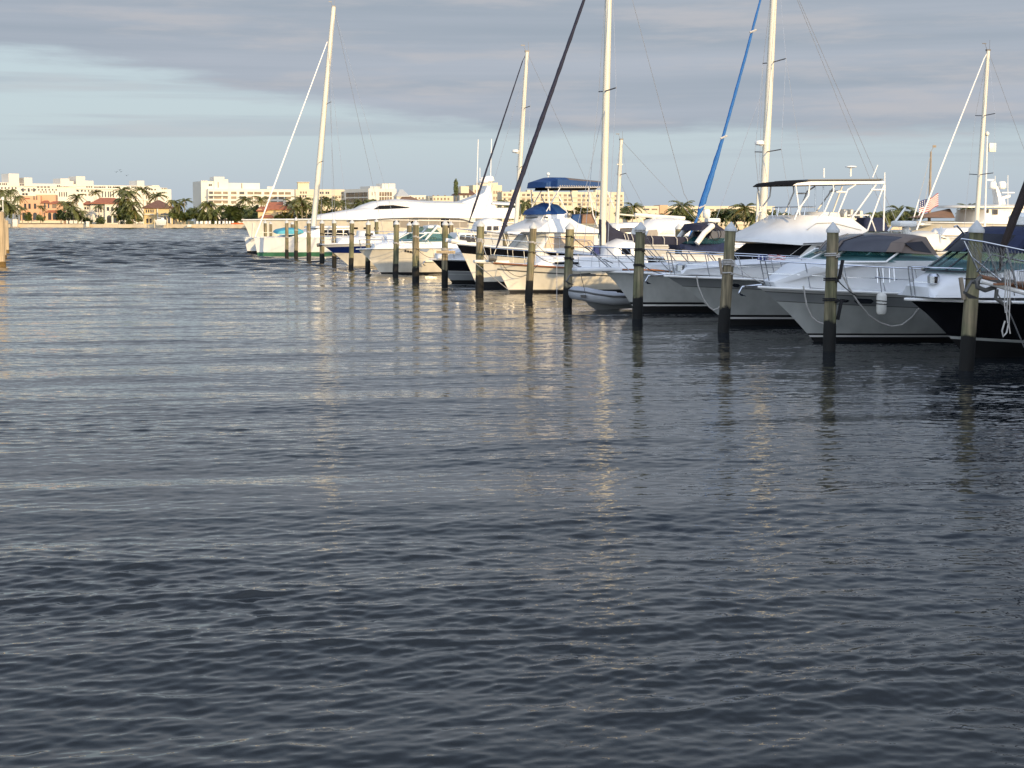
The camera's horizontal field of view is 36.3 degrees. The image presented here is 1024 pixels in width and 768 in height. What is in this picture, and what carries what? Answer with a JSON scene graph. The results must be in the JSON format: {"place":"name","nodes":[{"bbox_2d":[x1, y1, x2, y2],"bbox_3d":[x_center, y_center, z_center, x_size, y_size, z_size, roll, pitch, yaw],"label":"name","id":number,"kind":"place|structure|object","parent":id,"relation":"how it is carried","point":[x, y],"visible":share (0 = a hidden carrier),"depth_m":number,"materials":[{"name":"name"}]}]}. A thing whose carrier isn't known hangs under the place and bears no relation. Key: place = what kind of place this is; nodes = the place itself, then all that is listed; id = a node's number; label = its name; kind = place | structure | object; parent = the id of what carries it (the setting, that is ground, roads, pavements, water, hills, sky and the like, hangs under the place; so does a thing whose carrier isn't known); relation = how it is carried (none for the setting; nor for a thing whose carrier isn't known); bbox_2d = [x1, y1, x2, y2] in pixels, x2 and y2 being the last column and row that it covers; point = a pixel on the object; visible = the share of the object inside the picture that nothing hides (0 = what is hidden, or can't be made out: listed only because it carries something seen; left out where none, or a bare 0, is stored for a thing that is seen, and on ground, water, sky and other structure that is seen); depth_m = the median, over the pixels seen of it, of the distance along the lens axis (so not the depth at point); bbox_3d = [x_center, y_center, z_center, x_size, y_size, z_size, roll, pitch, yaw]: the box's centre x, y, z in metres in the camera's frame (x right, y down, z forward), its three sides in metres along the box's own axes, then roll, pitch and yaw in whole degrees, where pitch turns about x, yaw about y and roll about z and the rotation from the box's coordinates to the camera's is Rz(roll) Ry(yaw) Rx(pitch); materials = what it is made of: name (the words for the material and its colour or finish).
{"place":"outdoors","nodes":[
{"label":"outdoors","id":0,"kind":"place"},
{"bbox_2d":[294,182,344,216],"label":"apartment house","id":1,"kind":"structure","parent":0,"point":[303,190],"depth_m":736.70,"materials":[{"name":"beige paint"}]},
{"bbox_2d":[393,189,425,219],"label":"pavilion","id":2,"kind":"structure","parent":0,"point":[401,194],"depth_m":687.75,"materials":[{"name":"white paint"}]},
{"bbox_2d":[426,195,452,219],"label":"house","id":3,"kind":"structure","parent":0,"point":[439,198],"depth_m":676.37,"materials":[{"name":"beige paint"}]},
{"bbox_2d":[452,186,474,220],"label":"house","id":4,"kind":"structure","parent":0,"point":[464,192],"depth_m":675.95,"materials":[{"name":"beige paint"}]},
{"bbox_2d":[468,183,501,220],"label":"apartment house","id":5,"kind":"structure","parent":0,"point":[495,187],"depth_m":757.32,"materials":[{"name":"beige paint"}]},
{"bbox_2d":[69,221,953,224],"bbox_3d":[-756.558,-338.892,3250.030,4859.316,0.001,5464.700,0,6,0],"label":"ground","id":6,"kind":"structure","parent":0,"point":[191,222],"depth_m":877.25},
{"bbox_2d":[0,200,15,215],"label":"palm tree","id":7,"kind":"object","parent":6,"relation":"on","point":[6,205],"visible":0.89,"depth_m":772.56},
{"bbox_2d":[4,204,21,218],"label":"palm tree","id":8,"kind":"object","parent":6,"relation":"on","point":[13,210],"visible":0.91,"depth_m":778.79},
{"bbox_2d":[8,195,27,223],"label":"palm tree","id":9,"kind":"object","parent":6,"relation":"on","point":[18,198],"visible":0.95,"depth_m":788.25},
{"bbox_2d":[19,195,65,223],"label":"villa","id":10,"kind":"object","parent":6,"relation":"on","point":[50,202],"visible":0.73,"depth_m":810.71,"materials":[{"name":"paint"}]},
{"bbox_2d":[55,201,76,223],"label":"palm tree","id":11,"kind":"object","parent":6,"relation":"on","point":[64,204],"visible":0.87,"depth_m":732.86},
{"bbox_2d":[61,206,85,223],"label":"palm tree","id":12,"kind":"object","parent":6,"relation":"on","point":[74,212],"visible":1,"depth_m":725.59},
{"bbox_2d":[67,194,86,223],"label":"palm tree","id":13,"kind":"object","parent":6,"relation":"on","point":[77,198],"visible":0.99,"depth_m":730.38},
{"bbox_2d":[0,174,170,223],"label":"apartment block","id":14,"kind":"structure","parent":6,"relation":"on","point":[62,189],"depth_m":877.70,"materials":[{"name":"white paint"}]},
{"bbox_2d":[83,197,136,223],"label":"villa","id":15,"kind":"object","parent":6,"relation":"on","point":[89,206],"visible":0.66,"depth_m":740.90,"materials":[{"name":"white paint"}]},
{"bbox_2d":[115,190,143,222],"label":"palm tree","id":16,"kind":"object","parent":6,"relation":"on","point":[128,195],"visible":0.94,"depth_m":676.34,"materials":[{"name":"plant"}]},
{"bbox_2d":[121,201,145,223],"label":"palm tree","id":17,"kind":"object","parent":6,"relation":"on","point":[130,205],"visible":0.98,"depth_m":675.64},
{"bbox_2d":[123,210,143,223],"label":"palm tree","id":18,"kind":"object","parent":6,"relation":"on","point":[137,214],"visible":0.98,"depth_m":674.73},
{"bbox_2d":[132,186,152,205],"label":"palm tree","id":19,"kind":"object","parent":6,"relation":"on","point":[143,190],"visible":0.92,"depth_m":793.52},
{"bbox_2d":[147,192,168,203],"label":"palm tree","id":20,"kind":"object","parent":6,"relation":"on","point":[155,196],"visible":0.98,"depth_m":714.43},
{"bbox_2d":[142,200,185,223],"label":"villa","id":21,"kind":"object","parent":6,"relation":"on","point":[156,209],"visible":0.65,"depth_m":690.48,"materials":[{"name":"yellow paint"}]},
{"bbox_2d":[165,200,183,223],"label":"palm tree","id":22,"kind":"object","parent":6,"relation":"on","point":[173,202],"visible":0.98,"depth_m":666.07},
{"bbox_2d":[184,206,204,220],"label":"broadleaf tree","id":23,"kind":"object","parent":6,"relation":"on","point":[191,211],"visible":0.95,"depth_m":661.67,"materials":[{"name":"green plant"}]},
{"bbox_2d":[191,201,219,222],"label":"palm tree","id":24,"kind":"object","parent":6,"relation":"on","point":[204,205],"visible":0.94,"depth_m":658.99,"materials":[{"name":"plant"}]},
{"bbox_2d":[212,204,232,220],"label":"broadleaf tree","id":25,"kind":"object","parent":6,"relation":"on","point":[217,210],"visible":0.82,"depth_m":656.25,"materials":[{"name":"green plant"}]},
{"bbox_2d":[223,204,244,222],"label":"broadleaf tree","id":26,"kind":"object","parent":6,"relation":"on","point":[237,209],"visible":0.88,"depth_m":653.01,"materials":[{"name":"green plant"}]},
{"bbox_2d":[193,177,294,223],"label":"hotel","id":27,"kind":"structure","parent":6,"relation":"on","point":[219,191],"depth_m":760.51,"materials":[{"name":"white paint"}]},
{"bbox_2d":[234,196,255,207],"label":"palm tree","id":28,"kind":"object","parent":6,"relation":"on","point":[244,200],"visible":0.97,"depth_m":652.14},
{"bbox_2d":[241,204,258,218],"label":"broadleaf tree","id":29,"kind":"object","parent":6,"relation":"on","point":[246,210],"visible":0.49,"depth_m":599.51,"materials":[{"name":"green plant"}]},
{"bbox_2d":[251,196,270,205],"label":"palm tree","id":30,"kind":"object","parent":6,"relation":"on","point":[260,200],"visible":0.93,"depth_m":594.67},
{"bbox_2d":[256,201,292,218],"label":"villa","id":31,"kind":"object","parent":6,"relation":"on","point":[273,209],"visible":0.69,"depth_m":557.28,"materials":[{"name":"orange paint"}]},
{"bbox_2d":[274,211,294,218],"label":"broadleaf tree","id":32,"kind":"object","parent":6,"relation":"on","point":[279,216],"visible":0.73,"depth_m":541.47,"materials":[{"name":"green plant"}]},
{"bbox_2d":[285,206,306,218],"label":"palm tree","id":33,"kind":"object","parent":6,"relation":"on","point":[297,209],"visible":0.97,"depth_m":536.45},
{"bbox_2d":[287,196,312,218],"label":"palm tree","id":34,"kind":"object","parent":6,"relation":"on","point":[298,200],"visible":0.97,"depth_m":535.52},
{"bbox_2d":[345,184,395,209],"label":"office block","id":35,"kind":"structure","parent":6,"relation":"on","point":[362,194],"depth_m":721.18,"materials":[{"name":"white paint"}]},
{"bbox_2d":[8,224,909,229],"bbox_3d":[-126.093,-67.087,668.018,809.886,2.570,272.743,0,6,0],"label":"seawall","id":36,"kind":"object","parent":6,"relation":"on","point":[741,227],"visible":0.26,"depth_m":666.74,"materials":[{"name":"concrete"}]},
{"bbox_2d":[497,190,623,223],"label":"condominium","id":37,"kind":"structure","parent":6,"relation":"on","point":[565,197],"depth_m":700.34,"materials":[{"name":"beige paint"}]},
{"bbox_2d":[0,227,1023,767],"bbox_3d":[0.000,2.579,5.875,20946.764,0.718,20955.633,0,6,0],"label":"water","id":38,"kind":"structure","parent":0,"point":[256,511],"depth_m":16.36,"materials":[{"name":"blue liquid"}]},
{"bbox_2d":[0,212,5,266],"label":"piling","id":39,"kind":"object","parent":38,"relation":"in","point":[2,247],"visible":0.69,"depth_m":108.19,"materials":[{"name":"wood"}]},
{"bbox_2d":[6,220,8,252],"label":"pier timber","id":40,"kind":"object","parent":38,"relation":"in","point":[7,239],"visible":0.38,"depth_m":152.12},
{"bbox_2d":[285,220,288,257],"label":"mooring piling","id":41,"kind":"object","parent":38,"relation":"in","point":[286,241],"visible":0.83,"depth_m":131.37,"materials":[{"name":"brown wood"}]},
{"bbox_2d":[294,217,297,258],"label":"mooring piling","id":42,"kind":"object","parent":38,"relation":"in","point":[295,239],"visible":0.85,"depth_m":127.45,"materials":[{"name":"brown wood"}]},
{"bbox_2d":[306,220,310,260],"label":"mooring piling","id":43,"kind":"object","parent":38,"relation":"in","point":[308,256],"visible":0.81,"depth_m":120.36,"materials":[{"name":"brown wood"}]},
{"bbox_2d":[244,1,394,256],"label":"catamaran","id":44,"kind":"object","parent":38,"relation":"on","point":[268,246],"visible":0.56,"depth_m":139.73,"materials":[{"name":"grey paint"}]},
{"bbox_2d":[319,220,324,261],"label":"mooring piling","id":45,"kind":"object","parent":38,"relation":"in","point":[322,255],"visible":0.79,"depth_m":115.52,"materials":[{"name":"brown wood"}]},
{"bbox_2d":[332,219,336,266],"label":"mooring piling","id":46,"kind":"object","parent":38,"relation":"in","point":[334,256],"visible":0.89,"depth_m":108.28,"materials":[{"name":"brown wood"}]},
{"bbox_2d":[349,220,354,266],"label":"mooring piling","id":47,"kind":"object","parent":38,"relation":"in","point":[351,247],"visible":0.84,"depth_m":103.14,"materials":[{"name":"brown wood"}]},
{"bbox_2d":[317,231,399,265],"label":"motorboat","id":48,"kind":"object","parent":38,"relation":"on","point":[339,248],"visible":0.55,"depth_m":107.88,"materials":[{"name":"white paint"}]},
{"bbox_2d":[365,220,370,271],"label":"mooring piling","id":49,"kind":"object","parent":38,"relation":"in","point":[368,245],"visible":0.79,"depth_m":95.16,"materials":[{"name":"brown wood"}]},
{"bbox_2d":[241,139,514,236],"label":"motor yacht","id":50,"kind":"object","parent":38,"relation":"on","point":[403,211],"visible":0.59,"depth_m":168.12,"materials":[{"name":"grey paint"}]},
{"bbox_2d":[374,205,409,208],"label":"wheelhouse window","id":51,"kind":"structure","parent":50,"relation":"in","point":[383,206],"depth_m":167.68,"materials":[{"name":"black glass"}]},
{"bbox_2d":[393,220,399,276],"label":"mooring piling","id":52,"kind":"object","parent":38,"relation":"in","point":[396,223],"visible":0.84,"depth_m":89.28,"materials":[{"name":"brown wood"}]},
{"bbox_2d":[374,226,439,234],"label":"motorboat","id":53,"kind":"object","parent":38,"relation":"on","point":[421,228],"visible":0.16,"depth_m":122.32,"materials":[{"name":"white paint"}]},
{"bbox_2d":[412,220,419,280],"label":"mooring piling","id":54,"kind":"object","parent":38,"relation":"in","point":[415,252],"visible":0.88,"depth_m":81.66,"materials":[{"name":"brown wood"}]},
{"bbox_2d":[356,225,476,273],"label":"express boat","id":55,"kind":"object","parent":38,"relation":"on","point":[379,255],"visible":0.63,"depth_m":92.90,"materials":[{"name":"grey paint"}]},
{"bbox_2d":[441,220,448,283],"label":"mooring piling","id":56,"kind":"object","parent":38,"relation":"in","point":[444,277],"visible":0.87,"depth_m":77.99,"materials":[{"name":"brown wood"}]},
{"bbox_2d":[429,247,474,282],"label":"express boat","id":57,"kind":"object","parent":38,"relation":"on","point":[459,271],"visible":0.21,"depth_m":79.98,"materials":[{"name":"black paint"}]},
{"bbox_2d":[475,220,484,292],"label":"mooring piling","id":58,"kind":"object","parent":38,"relation":"in","point":[479,278],"visible":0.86,"depth_m":69.78,"materials":[{"name":"brown wood"}]},
{"bbox_2d":[525,222,536,298],"bbox_3d":[0.727,-4.266,63.795,0.330,4.686,0.335,1,7,-25],"label":"mooring piling","id":59,"kind":"object","parent":38,"relation":"in","point":[530,266],"visible":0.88,"depth_m":63.61,"materials":[{"name":"brown wood"}]},
{"bbox_2d":[466,42,599,245],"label":"sailboat","id":60,"kind":"object","parent":38,"relation":"on","point":[494,226],"visible":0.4,"depth_m":108.17,"materials":[{"name":"white paint"}]},
{"bbox_2d":[445,172,665,287],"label":"flybridge cruiser","id":61,"kind":"object","parent":38,"relation":"on","point":[551,221],"visible":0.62,"depth_m":73.64,"materials":[{"name":"white paint"}]},
{"bbox_2d":[543,236,558,247],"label":"cabin window","id":62,"kind":"structure","parent":61,"relation":"in","point":[555,241],"depth_m":73.25,"materials":[{"name":"beige glass"}]},
{"bbox_2d":[560,236,577,247],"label":"cabin window","id":63,"kind":"structure","parent":61,"relation":"in","point":[562,241],"depth_m":73.41,"materials":[{"name":"beige glass"}]},
{"bbox_2d":[579,236,593,247],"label":"cabin window","id":64,"kind":"structure","parent":61,"relation":"in","point":[587,243],"depth_m":73.72,"materials":[{"name":"beige glass"}]},
{"bbox_2d":[563,222,574,306],"bbox_3d":[2.073,-3.642,57.833,0.357,4.687,0.363,0,6,-14],"label":"mooring piling","id":65,"kind":"object","parent":38,"relation":"in","point":[568,263],"visible":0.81,"depth_m":57.62,"materials":[{"name":"brown wood"}]},
{"bbox_2d":[473,0,700,292],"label":"sailboat","id":66,"kind":"object","parent":38,"relation":"on","point":[548,277],"visible":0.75,"depth_m":68.90,"materials":[{"name":"white plastic"}]},
{"bbox_2d":[568,286,631,309],"bbox_3d":[3.184,-3.117,56.595,2.405,0.872,2.169,-1,6,-14],"label":"inflatable dinghy","id":67,"kind":"object","parent":38,"relation":"on","point":[596,299],"visible":0.91,"depth_m":55.76,"materials":[{"name":"rubber"}]},
{"bbox_2d":[632,222,645,318],"bbox_3d":[4.095,-2.904,50.720,0.363,4.726,0.369,-1,6,-21],"label":"mooring piling","id":68,"kind":"object","parent":38,"relation":"in","point":[637,302],"visible":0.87,"depth_m":50.53,"materials":[{"name":"brown wood"}]},
{"bbox_2d":[607,131,697,244],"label":"motorsailer","id":69,"kind":"object","parent":38,"relation":"on","point":[625,227],"visible":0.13,"depth_m":121.75,"materials":[{"name":"white paint"}]},
{"bbox_2d":[631,213,690,255],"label":"cabin cruiser","id":70,"kind":"object","parent":38,"relation":"on","point":[659,225],"visible":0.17,"depth_m":93.59,"materials":[{"name":"white paint"}]},
{"bbox_2d":[662,209,724,261],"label":"express boat","id":71,"kind":"object","parent":38,"relation":"on","point":[708,234],"visible":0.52,"depth_m":70.91,"materials":[{"name":"white paint"}]},
{"bbox_2d":[565,165,888,311],"bbox_3d":[8.790,-5.030,55.735,14.625,5.584,4.589,-2,6,-17],"label":"sportfisher","id":72,"kind":"object","parent":38,"relation":"on","point":[798,233],"visible":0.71,"depth_m":54.55,"materials":[{"name":"grey paint"}]},
{"bbox_2d":[717,222,736,332],"bbox_3d":[6.109,-2.273,44.697,0.352,4.739,0.357,2,6,-13],"label":"mooring piling","id":73,"kind":"object","parent":38,"relation":"in","point":[726,288],"visible":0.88,"depth_m":44.51,"materials":[{"name":"brown wood"}]},
{"bbox_2d":[721,259,763,282],"bbox_3d":[6.360,-3.147,43.336,0.390,0.590,2.940,-1,6,-8],"label":"mooring line","id":74,"kind":"object","parent":73,"relation":"attached to","point":[726,263],"visible":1,"depth_m":44.38,"materials":[{"name":"white fabric"}]},
{"bbox_2d":[644,248,825,324],"bbox_3d":[10.194,-2.869,48.707,13.078,2.752,3.990,-2,6,-17],"label":"express cruiser","id":75,"kind":"object","parent":38,"relation":"on","point":[755,306],"visible":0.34,"depth_m":46.98,"materials":[{"name":"grey paint"}]},
{"bbox_2d":[757,255,785,260],"bbox_3d":[7.861,-3.745,47.267,0.950,0.352,0.150,-2,6,-17],"label":"flag","id":76,"kind":"object","parent":75,"relation":"on","point":[762,258],"visible":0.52,"depth_m":47.25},
{"bbox_2d":[688,0,901,252],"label":"sailboat","id":77,"kind":"object","parent":38,"relation":"on","point":[765,152],"visible":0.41,"depth_m":79.57,"materials":[{"name":"white paint"}]},
{"bbox_2d":[823,222,839,350],"bbox_3d":[7.852,-1.628,38.527,0.333,4.738,0.328,5,7,36],"label":"mooring piling","id":78,"kind":"object","parent":38,"relation":"in","point":[830,308],"visible":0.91,"depth_m":38.35,"materials":[{"name":"brown wood"}]},
{"bbox_2d":[738,207,952,341],"bbox_3d":[11.924,-2.815,42.395,12.726,3.960,3.990,-2,6,-17],"label":"express cruiser","id":79,"kind":"object","parent":38,"relation":"on","point":[890,256],"visible":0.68,"depth_m":40.57,"materials":[{"name":"grey paint"}]},
{"bbox_2d":[842,273,918,326],"bbox_3d":[9.424,-2.183,40.330,2.164,1.466,0.423,-1,6,-9],"label":"mooring line","id":80,"kind":"object","parent":79,"relation":"attached to","point":[862,307],"visible":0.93,"depth_m":40.41,"materials":[{"name":"white fabric"}]},
{"bbox_2d":[876,268,886,314],"bbox_3d":[9.460,-2.357,39.959,0.295,1.202,0.291,3,7,29],"label":"fender","id":81,"kind":"object","parent":79,"relation":"hanging from","point":[881,302],"visible":0.99,"depth_m":39.89,"materials":[{"name":"white plastic"}]},
{"bbox_2d":[863,212,890,223],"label":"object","id":82,"kind":"object","parent":38,"relation":"in","point":[878,214],"visible":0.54,"depth_m":446.00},
{"bbox_2d":[909,227,950,256],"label":"hardtop boat","id":83,"kind":"object","parent":38,"relation":"on","point":[938,241],"visible":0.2,"depth_m":69.02,"materials":[{"name":"white paint"}]},
{"bbox_2d":[897,212,1023,356],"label":"motor yacht","id":84,"kind":"object","parent":38,"relation":"on","point":[935,288],"visible":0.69,"depth_m":35.91,"materials":[{"name":"black paint"}]},
{"bbox_2d":[907,145,1023,235],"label":"trawler yacht","id":85,"kind":"object","parent":38,"relation":"on","point":[997,217],"visible":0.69,"depth_m":121.22,"materials":[{"name":"grey paint"}]},
{"bbox_2d":[919,193,937,212],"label":"flag","id":86,"kind":"object","parent":85,"relation":"attached to","point":[933,202],"visible":0.87,"depth_m":121.82,"materials":[{"name":"fabric"}]},
{"bbox_2d":[916,43,1023,250],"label":"sailboat","id":87,"kind":"object","parent":38,"relation":"on","point":[990,147],"visible":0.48,"depth_m":101.07,"materials":[{"name":"white paint"}]},
{"bbox_2d":[959,220,984,370],"bbox_3d":[9.792,-1.103,33.459,0.524,4.806,0.340,0,6,1],"label":"mooring piling","id":88,"kind":"object","parent":38,"relation":"in","point":[976,230],"visible":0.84,"depth_m":33.29,"materials":[{"name":"brown wood"}]},
{"bbox_2d":[958,277,965,299],"bbox_3d":[9.612,-2.035,33.330,0.070,0.480,0.120,-10,6,1],"label":"rub board","id":89,"kind":"object","parent":88,"relation":"attached to","point":[962,288],"visible":1,"depth_m":33.28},
{"bbox_2d":[961,182,1023,346],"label":"ketch","id":90,"kind":"object","parent":38,"relation":"on","point":[996,281],"visible":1,"depth_m":30.18,"materials":[{"name":"white metal"}]},
{"bbox_2d":[0,0,1023,220],"label":"sky","id":91,"kind":"structure","parent":0,"point":[173,95],"materials":[{"name":"grey"}]},
{"bbox_2d":[519,199,534,218],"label":"palm tree","id":92,"kind":"object","parent":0,"point":[524,205],"visible":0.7,"depth_m":515.18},
{"bbox_2d":[567,206,599,217],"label":"broadleaf tree","id":93,"kind":"object","parent":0,"point":[583,210],"visible":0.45,"depth_m":535.48,"materials":[{"name":"green plant"}]},
{"bbox_2d":[613,207,638,221],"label":"broadleaf tree","id":94,"kind":"object","parent":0,"point":[629,218],"visible":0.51,"depth_m":515.71,"materials":[{"name":"green plant"}]},
{"bbox_2d":[622,202,646,221],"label":"palm tree","id":95,"kind":"object","parent":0,"point":[632,207],"visible":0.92,"depth_m":496.49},
{"bbox_2d":[668,200,695,214],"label":"palm tree","id":96,"kind":"object","parent":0,"point":[681,205],"visible":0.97,"depth_m":495.56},
{"bbox_2d":[623,205,774,224],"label":"long building","id":97,"kind":"structure","parent":0,"point":[657,209],"depth_m":638.96,"materials":[{"name":"beige paint"}]},
{"bbox_2d":[710,210,726,224],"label":"broadleaf tree","id":98,"kind":"object","parent":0,"point":[713,213],"visible":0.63,"depth_m":475.86,"materials":[{"name":"green plant"}]},
{"bbox_2d":[713,208,739,230],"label":"palm tree","id":99,"kind":"object","parent":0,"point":[726,210],"visible":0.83,"depth_m":475.22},
{"bbox_2d":[726,208,745,224],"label":"broadleaf tree","id":100,"kind":"object","parent":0,"point":[740,216],"visible":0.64,"depth_m":475.78,"materials":[{"name":"green plant"}]},
{"bbox_2d":[727,203,755,225],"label":"palm tree","id":101,"kind":"object","parent":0,"point":[744,209],"visible":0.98,"depth_m":466.02,"materials":[{"name":"plant"}]},
{"bbox_2d":[744,212,758,228],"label":"palm tree","id":102,"kind":"object","parent":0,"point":[752,218],"visible":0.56,"depth_m":465.65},
{"bbox_2d":[880,211,905,230],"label":"palm tree","id":103,"kind":"object","parent":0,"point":[888,215],"visible":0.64,"depth_m":445.00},
{"bbox_2d":[885,205,915,216],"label":"palm tree","id":104,"kind":"object","parent":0,"point":[902,207],"visible":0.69,"depth_m":456.39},
{"bbox_2d":[902,210,922,220],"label":"broadleaf tree","id":105,"kind":"object","parent":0,"point":[912,212],"visible":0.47,"depth_m":455.84,"materials":[{"name":"green plant"}]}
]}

